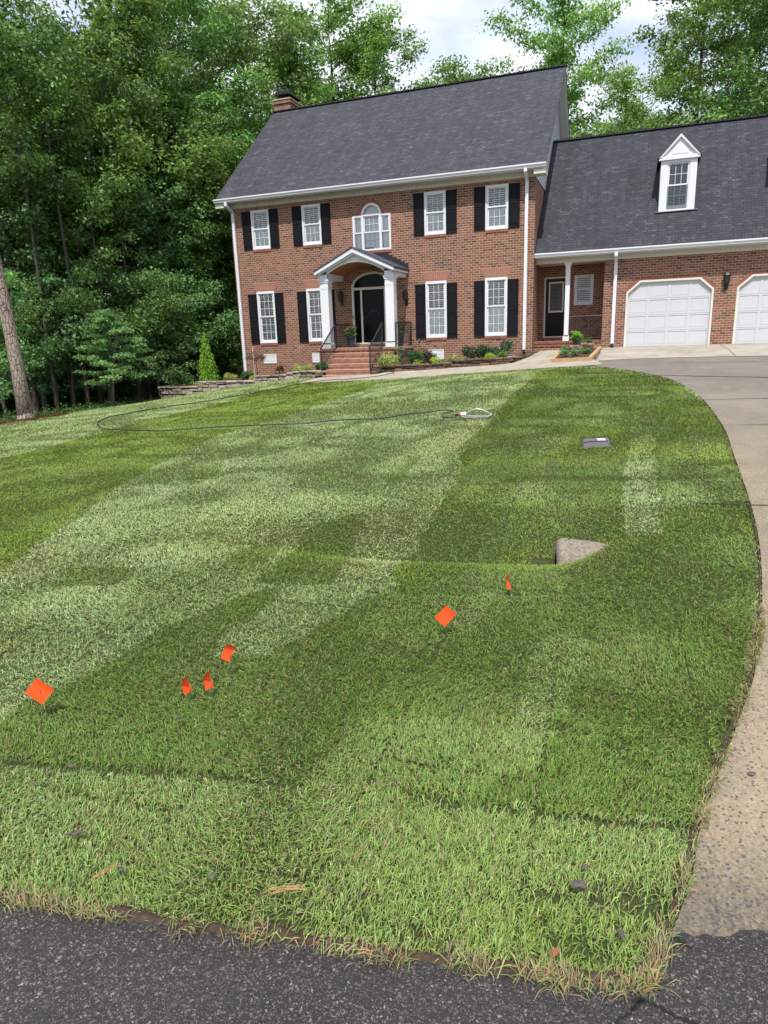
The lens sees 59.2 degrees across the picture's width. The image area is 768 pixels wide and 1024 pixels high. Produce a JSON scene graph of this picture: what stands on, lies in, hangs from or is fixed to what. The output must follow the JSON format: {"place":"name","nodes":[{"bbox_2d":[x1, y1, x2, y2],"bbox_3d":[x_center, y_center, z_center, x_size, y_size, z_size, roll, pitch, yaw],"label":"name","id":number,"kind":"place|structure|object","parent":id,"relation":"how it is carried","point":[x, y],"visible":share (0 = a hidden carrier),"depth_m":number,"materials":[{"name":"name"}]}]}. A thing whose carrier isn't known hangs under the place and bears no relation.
{"place":"outdoors","nodes":[
{"label":"outdoors","id":0,"kind":"place"},
{"bbox_2d":[0,353,767,1004],"bbox_3d":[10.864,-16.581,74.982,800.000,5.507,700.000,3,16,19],"label":"ground","id":1,"kind":"structure","parent":0,"point":[586,691],"depth_m":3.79,"materials":[{"name":"plant"}]},
{"bbox_2d":[0,256,35,420],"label":"pine tree","id":2,"kind":"object","parent":1,"relation":"on","point":[24,406],"visible":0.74,"depth_m":17.57,"materials":[{"name":"brown plant"}]},
{"bbox_2d":[0,270,62,418],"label":"tree","id":3,"kind":"object","parent":1,"relation":"on","point":[10,282],"visible":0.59,"depth_m":22.17,"materials":[{"name":"green plant"}]},
{"bbox_2d":[0,413,68,423],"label":"pine straw","id":4,"kind":"object","parent":1,"relation":"on","point":[32,418],"visible":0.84,"depth_m":17.80,"materials":[{"name":"brown plant"}]},
{"bbox_2d":[0,18,74,410],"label":"slender tree","id":5,"kind":"object","parent":1,"relation":"on","point":[7,37],"visible":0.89,"depth_m":23.36,"materials":[{"name":"green plant"}]},
{"bbox_2d":[25,678,53,717],"bbox_3d":[-1.533,0.847,3.028,0.131,0.234,0.008,-3,15,-3],"label":"marker flag","id":6,"kind":"object","parent":1,"relation":"on","point":[39,691],"visible":0.95,"depth_m":3.02,"materials":[{"name":"plastic"}]},
{"bbox_2d":[0,51,90,408],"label":"slender tree","id":7,"kind":"object","parent":1,"relation":"on","point":[62,155],"visible":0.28,"depth_m":26.08,"materials":[{"name":"green plant"}]},
{"bbox_2d":[0,7,110,407],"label":"slender tree","id":8,"kind":"object","parent":1,"relation":"on","point":[50,49],"visible":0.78,"depth_m":24.18,"materials":[{"name":"green plant"}]},
{"bbox_2d":[0,153,110,414],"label":"tree","id":9,"kind":"object","parent":1,"relation":"on","point":[25,256],"visible":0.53,"depth_m":24.89,"materials":[{"name":"green plant"}]},
{"bbox_2d":[0,0,110,295],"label":"tree","id":10,"kind":"object","parent":1,"relation":"on","point":[7,155],"visible":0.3,"depth_m":25.03,"materials":[{"name":"green plant"}]},
{"bbox_2d":[0,31,113,415],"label":"tree","id":11,"kind":"object","parent":1,"relation":"on","point":[7,401],"visible":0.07,"depth_m":29.56,"materials":[{"name":"green plant"}]},
{"bbox_2d":[16,51,105,405],"bbox_3d":[-13.162,-11.250,29.572,3.565,15.062,4.886,-5,15,-11],"label":"slender tree","id":12,"kind":"object","parent":1,"relation":"on","point":[80,256],"visible":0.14,"depth_m":28.20,"materials":[{"name":"green plant"}]},
{"bbox_2d":[0,180,129,412],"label":"tree","id":13,"kind":"object","parent":1,"relation":"on","point":[43,270],"visible":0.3,"depth_m":25.37,"materials":[{"name":"green plant"}]},
{"bbox_2d":[1,269,133,406],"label":"tree","id":14,"kind":"object","parent":1,"relation":"on","point":[41,385],"visible":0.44,"depth_m":26.06,"materials":[{"name":"green plant"}]},
{"bbox_2d":[0,393,159,420],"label":"ground cover","id":15,"kind":"object","parent":1,"relation":"on","point":[104,405],"visible":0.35,"depth_m":21.89,"materials":[{"name":"green plant"}]},
{"bbox_2d":[1,38,177,406],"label":"tree","id":16,"kind":"object","parent":1,"relation":"on","point":[87,250],"visible":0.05,"depth_m":31.47,"materials":[{"name":"green plant"}]},
{"bbox_2d":[55,26,164,401],"bbox_3d":[-11.363,-11.747,29.124,5.034,15.518,3.673,-1,15,4],"label":"slender tree","id":17,"kind":"object","parent":1,"relation":"on","point":[90,47],"visible":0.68,"depth_m":27.24,"materials":[{"name":"green plant"}]},
{"bbox_2d":[23,161,203,404],"bbox_3d":[-11.188,-8.623,27.819,7.561,9.803,7.079,8,18,33],"label":"tree","id":18,"kind":"object","parent":1,"relation":"on","point":[101,257],"visible":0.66,"depth_m":26.52,"materials":[{"name":"green plant"}]},
{"bbox_2d":[72,308,161,405],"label":"sapling","id":19,"kind":"object","parent":1,"relation":"on","point":[105,314],"visible":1,"depth_m":23.36,"materials":[{"name":"green plant"}]},
{"bbox_2d":[0,250,242,418],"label":"distant woods","id":20,"kind":"object","parent":1,"relation":"on","point":[123,389],"visible":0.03,"depth_m":36.72,"materials":[{"name":"green plant"}]},
{"bbox_2d":[0,0,248,400],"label":"tree","id":21,"kind":"object","parent":1,"relation":"on","point":[123,135],"visible":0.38,"depth_m":29.26,"materials":[{"name":"green plant"}]},
{"bbox_2d":[86,119,169,400],"bbox_3d":[-11.882,-11.224,32.210,3.241,13.693,4.442,3,16,19],"label":"slender tree","id":22,"kind":"object","parent":1,"relation":"on","point":[149,383],"visible":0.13,"depth_m":30.74,"materials":[{"name":"green plant"}]},
{"bbox_2d":[48,41,211,397],"bbox_3d":[-16.379,-15.376,39.842,12.312,20.733,11.950,7,17,31],"label":"tree","id":23,"kind":"object","parent":1,"relation":"on","point":[131,185],"visible":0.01,"depth_m":37.61,"materials":[{"name":"green plant"}]},
{"bbox_2d":[0,0,276,381],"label":"tree","id":24,"kind":"object","parent":1,"relation":"on","point":[212,35],"visible":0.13,"depth_m":35.31,"materials":[{"name":"green plant"}]},
{"bbox_2d":[90,91,191,384],"bbox_3d":[-10.693,-11.505,31.350,4.590,14.149,3.349,8,18,34],"label":"slender tree","id":25,"kind":"object","parent":1,"relation":"on","point":[153,126],"visible":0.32,"depth_m":30.04,"materials":[{"name":"green plant"}]},
{"bbox_2d":[89,266,208,398],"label":"tree","id":26,"kind":"object","parent":1,"relation":"on","point":[167,280],"visible":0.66,"depth_m":27.98,"materials":[{"name":"green plant"}]},
{"bbox_2d":[54,0,244,382],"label":"tree","id":27,"kind":"object","parent":1,"relation":"on","point":[142,35],"visible":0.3,"depth_m":30.79,"materials":[{"name":"green plant"}]},
{"bbox_2d":[86,172,240,384],"bbox_3d":[-9.538,-9.537,30.954,7.416,10.270,7.921,-2,15,1],"label":"tree","id":28,"kind":"object","parent":1,"relation":"on","point":[170,243],"visible":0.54,"depth_m":30.14,"materials":[{"name":"green plant"}]},
{"bbox_2d":[128,107,202,383],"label":"slender tree","id":29,"kind":"object","parent":1,"relation":"on","point":[178,122],"visible":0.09,"depth_m":31.75,"materials":[{"name":"green plant"}]},
{"bbox_2d":[139,76,212,270],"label":"slender tree","id":30,"kind":"object","parent":1,"relation":"on","point":[192,117],"visible":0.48,"depth_m":30.62,"materials":[{"name":"green plant"}]},
{"bbox_2d":[120,207,240,381],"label":"tree","id":31,"kind":"object","parent":1,"relation":"on","point":[196,270],"visible":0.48,"depth_m":31.51,"materials":[{"name":"green plant"}]},
{"bbox_2d":[182,676,191,704],"bbox_3d":[-0.906,0.833,3.122,0.021,0.163,0.056,3,16,19],"label":"marker flag","id":32,"kind":"object","parent":1,"relation":"on","point":[186,687],"visible":0.98,"depth_m":3.12,"materials":[{"name":"plastic"}]},
{"bbox_2d":[111,0,272,374],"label":"tree","id":33,"kind":"object","parent":1,"relation":"on","point":[203,76],"visible":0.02,"depth_m":38.73,"materials":[{"name":"green plant"}]},
{"bbox_2d":[167,210,241,374],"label":"tree","id":34,"kind":"object","parent":1,"relation":"on","point":[219,276],"visible":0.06,"depth_m":38.34,"materials":[{"name":"green plant"}]},
{"bbox_2d":[166,89,250,373],"bbox_3d":[-8.793,-13.020,34.933,5.034,15.518,3.673,-4,15,-8],"label":"slender tree","id":35,"kind":"object","parent":1,"relation":"on","point":[203,102],"visible":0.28,"depth_m":32.65,"materials":[{"name":"green plant"}]},
{"bbox_2d":[203,670,213,696],"bbox_3d":[-0.813,0.818,3.149,0.021,0.170,0.064,3,16,19],"label":"marker flag","id":36,"kind":"object","parent":1,"relation":"on","point":[208,682],"visible":0.98,"depth_m":3.14,"materials":[{"name":"plastic"}]},
{"bbox_2d":[177,292,242,380],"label":"tree","id":37,"kind":"object","parent":1,"relation":"on","point":[223,300],"visible":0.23,"depth_m":34.33,"materials":[{"name":"green plant"}]},
{"bbox_2d":[207,313,243,380],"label":"tree","id":38,"kind":"object","parent":1,"relation":"on","point":[234,361],"visible":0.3,"depth_m":34.80,"materials":[{"name":"green plant"}]},
{"bbox_2d":[221,644,235,678],"bbox_3d":[-0.757,0.746,3.319,0.015,0.218,0.092,12,20,42],"label":"marker flag","id":39,"kind":"object","parent":1,"relation":"on","point":[228,650],"visible":0.97,"depth_m":3.31,"materials":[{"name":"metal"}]},
{"bbox_2d":[158,370,324,398],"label":"stone retaining wall","id":40,"kind":"structure","parent":1,"relation":"on","point":[167,391],"depth_m":26.91,"materials":[{"name":"stone"}]},
{"bbox_2d":[269,371,292,374],"bbox_3d":[-3.274,-5.487,26.686,3.350,0.210,2.750,3,16,19],"label":"flower bed","id":41,"kind":"object","parent":40,"relation":"on","point":[280,373],"visible":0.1,"depth_m":27.48,"materials":[{"name":"brown soil"}]},
{"bbox_2d":[291,364,312,370],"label":"shrub","id":42,"kind":"object","parent":41,"relation":"on","point":[299,368],"visible":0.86,"depth_m":26.43,"materials":[{"name":"green plant"}]},
{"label":"flower bed","id":43,"kind":"structure","parent":40,"relation":"on","visible":0},
{"bbox_2d":[197,332,220,380],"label":"arborvitae","id":44,"kind":"object","parent":43,"relation":"on","point":[207,375],"visible":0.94,"depth_m":27.66,"materials":[{"name":"green plant"}]},
{"bbox_2d":[239,370,253,379],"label":"shrub","id":45,"kind":"object","parent":43,"relation":"on","point":[245,375],"visible":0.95,"depth_m":27.22,"materials":[{"name":"green plant"}]},
{"bbox_2d":[245,350,265,374],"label":"japanese maple","id":46,"kind":"object","parent":43,"relation":"on","point":[260,356],"visible":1,"depth_m":27.60,"materials":[{"name":"brown plant"}]},
{"bbox_2d":[162,0,345,302],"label":"tree","id":47,"kind":"object","parent":1,"relation":"on","point":[286,38],"visible":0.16,"depth_m":38.70,"materials":[{"name":"green plant"}]},
{"bbox_2d":[97,371,455,430],"bbox_3d":[-2.915,-3.075,17.937,7.534,0.398,13.147,-3,15,-4],"label":"garden hose","id":48,"kind":"object","parent":1,"relation":"on","point":[449,410],"visible":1,"depth_m":12.72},
{"bbox_2d":[229,30,338,146],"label":"tree","id":49,"kind":"object","parent":1,"relation":"on","point":[320,91],"visible":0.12,"depth_m":41.06,"materials":[{"name":"green plant"}]},
{"bbox_2d":[268,884,304,894],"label":"pine needles","id":50,"kind":"object","parent":1,"relation":"on","point":[295,886],"visible":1,"depth_m":1.98,"materials":[{"name":"beige plant"}]},
{"bbox_2d":[0,889,622,986],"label":"turf soil edge","id":51,"kind":"object","parent":1,"relation":"on","point":[142,916],"visible":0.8,"depth_m":1.87,"materials":[{"name":"brown soil"}]},
{"bbox_2d":[259,0,405,102],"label":"tree","id":52,"kind":"object","parent":1,"relation":"on","point":[333,20],"visible":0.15,"depth_m":42.73,"materials":[{"name":"green plant"}]},
{"bbox_2d":[306,3,443,101],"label":"tree","id":53,"kind":"object","parent":1,"relation":"on","point":[382,38],"visible":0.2,"depth_m":43.59,"materials":[{"name":"green plant"}]},
{"bbox_2d":[374,81,447,94],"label":"tree","id":54,"kind":"object","parent":1,"relation":"on","point":[382,91],"visible":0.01,"depth_m":39.44,"materials":[{"name":"green plant"}]},
{"bbox_2d":[435,606,456,637],"bbox_3d":[0.337,0.608,3.695,0.126,0.210,0.008,-5,15,-12],"label":"marker flag","id":55,"kind":"object","parent":1,"relation":"on","point":[445,615],"visible":0.99,"depth_m":3.69,"materials":[{"name":"plastic"}]},
{"bbox_2d":[370,351,538,373],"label":"stone retaining wall","id":56,"kind":"structure","parent":1,"relation":"on","point":[377,369],"depth_m":24.02,"materials":[{"name":"stone"}]},
{"bbox_2d":[405,54,529,88],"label":"tree","id":57,"kind":"object","parent":1,"relation":"on","point":[450,77],"visible":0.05,"depth_m":43.85,"materials":[{"name":"green plant"}]},
{"bbox_2d":[454,408,491,417],"bbox_3d":[1.554,-1.732,11.809,0.650,0.151,0.218,1,15,12],"label":"lawn sprinkler","id":58,"kind":"object","parent":1,"relation":"on","point":[462,414],"visible":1,"depth_m":11.80,"materials":[{"name":"silver metal"}]},
{"bbox_2d":[213,64,767,377],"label":"brick house","id":59,"kind":"structure","parent":1,"relation":"on","point":[451,219],"depth_m":25.15,"materials":[{"name":"red brick"}]},
{"bbox_2d":[250,209,270,252],"bbox_3d":[-4.940,-11.313,27.260,0.820,1.566,0.164,3,16,19],"label":"window","id":60,"kind":"structure","parent":59,"relation":"in","point":[259,246],"depth_m":27.30,"materials":[{"name":"white paint"}]},
{"bbox_2d":[256,291,277,345],"bbox_3d":[-4.826,-8.038,28.124,0.820,2.159,0.163,3,16,19],"label":"window","id":61,"kind":"structure","parent":59,"relation":"in","point":[263,342],"depth_m":28.15,"materials":[{"name":"white paint"}]},
{"bbox_2d":[301,204,321,247],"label":"window","id":62,"kind":"structure","parent":59,"relation":"in","point":[308,234],"depth_m":26.54,"materials":[{"name":"white paint"}]},
{"bbox_2d":[306,288,322,343],"bbox_3d":[-2.695,-7.913,27.369,0.820,2.159,0.163,3,16,19],"label":"window","id":63,"kind":"structure","parent":59,"relation":"in","point":[312,340],"depth_m":27.44,"materials":[{"name":"white paint"}]},
{"bbox_2d":[343,324,357,347],"bbox_3d":[-1.295,-6.893,26.464,0.583,0.886,0.650,-1,15,4],"label":"potted plant","id":64,"kind":"object","parent":59,"relation":"on","point":[350,339],"visible":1,"depth_m":26.38,"materials":[{"name":"green plant"}]},
{"bbox_2d":[352,199,390,252],"bbox_3d":[-0.454,-10.852,25.735,1.544,1.898,0.180,3,16,19],"label":"arched window","id":65,"kind":"structure","parent":59,"relation":"in","point":[373,229],"depth_m":25.73,"materials":[{"name":"white paint"}]},
{"bbox_2d":[362,289,384,342],"bbox_3d":[-0.399,-7.692,26.562,0.910,2.000,0.112,3,16,19],"label":"front door","id":66,"kind":"structure","parent":59,"relation":"in","point":[372,299],"depth_m":26.55,"materials":[{"name":"black wood"}]},
{"bbox_2d":[424,190,445,237],"bbox_3d":[1.888,-10.913,24.838,0.820,1.566,0.164,3,16,19],"label":"window","id":67,"kind":"structure","parent":59,"relation":"in","point":[430,228],"depth_m":24.87,"materials":[{"name":"white paint"}]},
{"bbox_2d":[425,280,446,340],"bbox_3d":[2.003,-7.637,25.703,0.820,2.159,0.163,3,16,19],"label":"window","id":68,"kind":"structure","parent":59,"relation":"in","point":[439,314],"depth_m":25.75,"materials":[{"name":"white paint"}]},
{"bbox_2d":[485,277,507,338],"bbox_3d":[4.140,-7.512,24.945,0.820,2.159,0.163,3,16,19],"label":"window","id":69,"kind":"structure","parent":59,"relation":"in","point":[498,327],"depth_m":25.00,"materials":[{"name":"white paint"}]},
{"bbox_2d":[485,183,508,232],"bbox_3d":[4.025,-10.787,24.080,0.820,1.566,0.164,3,16,19],"label":"window","id":70,"kind":"structure","parent":59,"relation":"in","point":[501,224],"depth_m":24.11,"materials":[{"name":"white paint"}]},
{"bbox_2d":[545,278,565,335],"bbox_3d":[6.632,-7.884,26.102,0.780,2.130,0.076,3,16,19],"label":"side door","id":71,"kind":"structure","parent":59,"relation":"in","point":[555,288],"depth_m":26.10,"materials":[{"name":"black glass"}]},
{"bbox_2d":[574,274,593,304],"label":"window","id":72,"kind":"structure","parent":59,"relation":"in","point":[581,302],"depth_m":25.61,"materials":[{"name":"white paint"}]},
{"bbox_2d":[625,279,711,346],"bbox_3d":[9.903,-6.920,23.618,2.670,2.175,0.055,3,16,19],"label":"garage door","id":73,"kind":"structure","parent":59,"relation":"in","point":[662,313],"depth_m":23.58,"materials":[{"name":"paint"}]},
{"bbox_2d":[734,276,767,343],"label":"garage door","id":74,"kind":"structure","parent":59,"relation":"in","point":[752,310],"depth_m":22.73,"materials":[{"name":"paint"}]},
{"bbox_2d":[531,350,558,355],"bbox_3d":[6.459,-5.741,24.273,2.250,0.183,1.550,3,16,19],"label":"entry pad","id":75,"kind":"object","parent":1,"relation":"on","point":[546,352],"visible":0.38,"depth_m":24.17,"materials":[{"name":"concrete"}]},
{"bbox_2d":[475,0,636,133],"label":"tree","id":76,"kind":"object","parent":1,"relation":"on","point":[562,55],"visible":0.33,"depth_m":38.40,"materials":[{"name":"green plant"}]},
{"bbox_2d":[550,346,601,362],"bbox_3d":[6.495,-5.269,22.873,1.414,0.544,3.573,4,16,22],"label":"landscape timber border","id":77,"kind":"object","parent":1,"relation":"on","point":[591,357],"visible":0.46,"depth_m":21.79,"materials":[{"name":"brown wood"}]},
{"bbox_2d":[557,348,596,357],"bbox_3d":[6.491,-5.342,22.857,1.290,0.294,3.434,4,16,23],"label":"flower bed","id":78,"kind":"object","parent":77,"relation":"on","point":[581,354],"visible":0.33,"depth_m":22.32,"materials":[{"name":"brown soil"}]},
{"bbox_2d":[558,347,581,356],"bbox_3d":[6.125,-5.238,22.174,0.730,0.422,0.566,9,18,35],"label":"flowering plant","id":79,"kind":"object","parent":78,"relation":"on","point":[573,351],"visible":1,"depth_m":22.17,"materials":[{"name":"green plant"}]},
{"bbox_2d":[570,330,583,347],"bbox_3d":[6.896,-6.202,24.271,0.452,0.622,0.490,-6,15,-15],"label":"potted plant","id":80,"kind":"object","parent":78,"relation":"on","point":[575,335],"visible":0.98,"depth_m":24.17,"materials":[{"name":"green plant"}]},
{"bbox_2d":[569,879,586,889],"bbox_3d":[0.570,1.093,1.983,0.052,0.028,0.029,0,15,9],"label":"soil clod","id":81,"kind":"object","parent":1,"relation":"on","point":[579,884],"visible":1,"depth_m":1.98,"materials":[{"name":"soil"}]},
{"bbox_2d":[554,538,609,565],"bbox_3d":[1.600,0.464,5.295,0.503,0.521,0.478,1,15,11],"label":"culvert pipe","id":82,"kind":"object","parent":1,"relation":"on","point":[568,550],"visible":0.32,"depth_m":5.16,"materials":[{"name":"concrete"}]},
{"bbox_2d":[583,437,609,447],"bbox_3d":[2.882,-0.887,9.192,0.340,0.171,0.787,2,15,15],"label":"meter box","id":83,"kind":"object","parent":1,"relation":"on","point":[596,442],"visible":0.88,"depth_m":9.15,"materials":[{"name":"grey stone"}]},
{"bbox_2d":[569,107,673,137],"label":"tree","id":84,"kind":"object","parent":1,"relation":"on","point":[593,131],"visible":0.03,"depth_m":33.28,"materials":[{"name":"green plant"}]},
{"bbox_2d":[590,110,666,132],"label":"tree","id":85,"kind":"object","parent":1,"relation":"on","point":[599,124],"visible":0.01,"depth_m":49.92,"materials":[{"name":"green plant"}]},
{"bbox_2d":[585,52,710,134],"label":"tree","id":86,"kind":"object","parent":1,"relation":"on","point":[623,86],"visible":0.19,"depth_m":42.73,"materials":[{"name":"green plant"}]},
{"bbox_2d":[630,500,759,991],"bbox_3d":[2.019,0.564,3.830,0.204,0.083,5.268,7,17,29],"label":"turf soil edge","id":87,"kind":"object","parent":1,"relation":"on","point":[694,831],"visible":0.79,"depth_m":2.62,"materials":[{"name":"brown soil"}]},
{"bbox_2d":[628,0,767,127],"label":"tree","id":88,"kind":"object","parent":1,"relation":"on","point":[704,9],"visible":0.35,"depth_m":33.62,"materials":[{"name":"green plant"}]},
{"bbox_2d":[678,0,767,124],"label":"tree","id":89,"kind":"object","parent":1,"relation":"on","point":[724,80],"visible":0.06,"depth_m":36.70,"materials":[{"name":"green plant"}]},
{"bbox_2d":[680,0,767,118],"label":"tree","id":90,"kind":"object","parent":1,"relation":"on","point":[759,19],"visible":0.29,"depth_m":29.75,"materials":[{"name":"green plant"}]},
{"bbox_2d":[713,93,767,119],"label":"tree","id":91,"kind":"object","parent":1,"relation":"on","point":[739,105],"visible":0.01,"depth_m":33.70,"materials":[{"name":"green plant"}]},
{"bbox_2d":[0,901,767,1023],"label":"road","id":92,"kind":"structure","parent":0,"point":[55,968],"depth_m":1.74,"materials":[{"name":"grey asphalt"}]},
{"bbox_2d":[608,931,696,1023],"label":"road cracks","id":93,"kind":"object","parent":92,"relation":"on","point":[638,1000],"visible":0.96,"depth_m":1.65,"materials":[{"name":"black asphalt"}]},
{"bbox_2d":[0,0,767,336],"label":"sky","id":94,"kind":"structure","parent":0,"point":[449,25],"materials":[{"name":"white"}]},
{"bbox_2d":[300,354,602,382],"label":"front walk","id":95,"kind":"structure","parent":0,"point":[537,361],"depth_m":22.98,"materials":[{"name":"concrete"}]},
{"bbox_2d":[595,354,767,935],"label":"driveway","id":96,"kind":"structure","parent":0,"point":[732,887],"depth_m":2.59,"materials":[{"name":"concrete"}]},
{"bbox_2d":[599,344,767,504],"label":"driveway joints","id":97,"kind":"object","parent":96,"relation":"on","point":[713,399],"visible":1,"depth_m":12.25,"materials":[{"name":"grey concrete"}]},
{"bbox_2d":[597,343,767,360],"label":"garage apron","id":98,"kind":"object","parent":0,"point":[719,350],"visible":1,"depth_m":21.52,"materials":[{"name":"concrete"}]},
{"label":"flower bed","id":99,"kind":"structure","parent":0,"visible":0},
{"bbox_2d":[376,351,401,365],"bbox_3d":[0.195,-5.530,24.661,0.938,0.683,1.045,3,16,19],"label":"shrub","id":100,"kind":"object","parent":99,"relation":"on","point":[384,360],"visible":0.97,"depth_m":24.52,"materials":[{"name":"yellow plant"}]},
{"bbox_2d":[405,348,430,363],"bbox_3d":[1.247,-5.685,24.882,1.064,0.758,1.047,3,16,19],"label":"shrub","id":101,"kind":"object","parent":99,"relation":"on","point":[413,355],"visible":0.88,"depth_m":24.68,"materials":[{"name":"green plant"}]},
{"bbox_2d":[421,350,436,362],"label":"shrub","id":102,"kind":"object","parent":99,"relation":"on","point":[428,354],"visible":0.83,"depth_m":24.69,"materials":[{"name":"purple plant"}]},
{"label":"flower bed","id":103,"kind":"structure","parent":0,"visible":0},
{"bbox_2d":[461,345,478,358],"bbox_3d":[3.155,-5.761,24.608,0.757,0.633,0.632,3,16,19],"label":"shrub","id":104,"kind":"object","parent":103,"relation":"on","point":[468,351],"visible":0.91,"depth_m":24.52,"materials":[{"name":"green plant"}]},
{"bbox_2d":[475,344,493,357],"bbox_3d":[3.592,-5.733,24.381,0.714,0.628,0.733,3,16,19],"label":"shrub","id":105,"kind":"object","parent":103,"relation":"on","point":[483,350],"visible":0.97,"depth_m":24.30,"materials":[{"name":"green plant"}]},
{"bbox_2d":[497,339,517,355],"bbox_3d":[4.442,-5.887,24.421,0.704,0.723,0.612,-9,16,-23],"label":"shrub","id":106,"kind":"object","parent":103,"relation":"on","point":[504,344],"visible":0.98,"depth_m":24.35,"materials":[{"name":"green plant"}]},
{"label":"flower bed","id":107,"kind":"structure","parent":0,"visible":0},
{"bbox_2d":[178,374,196,385],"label":"shrub","id":108,"kind":"object","parent":107,"relation":"on","point":[188,380],"visible":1,"depth_m":28.15,"materials":[{"name":"green plant"}]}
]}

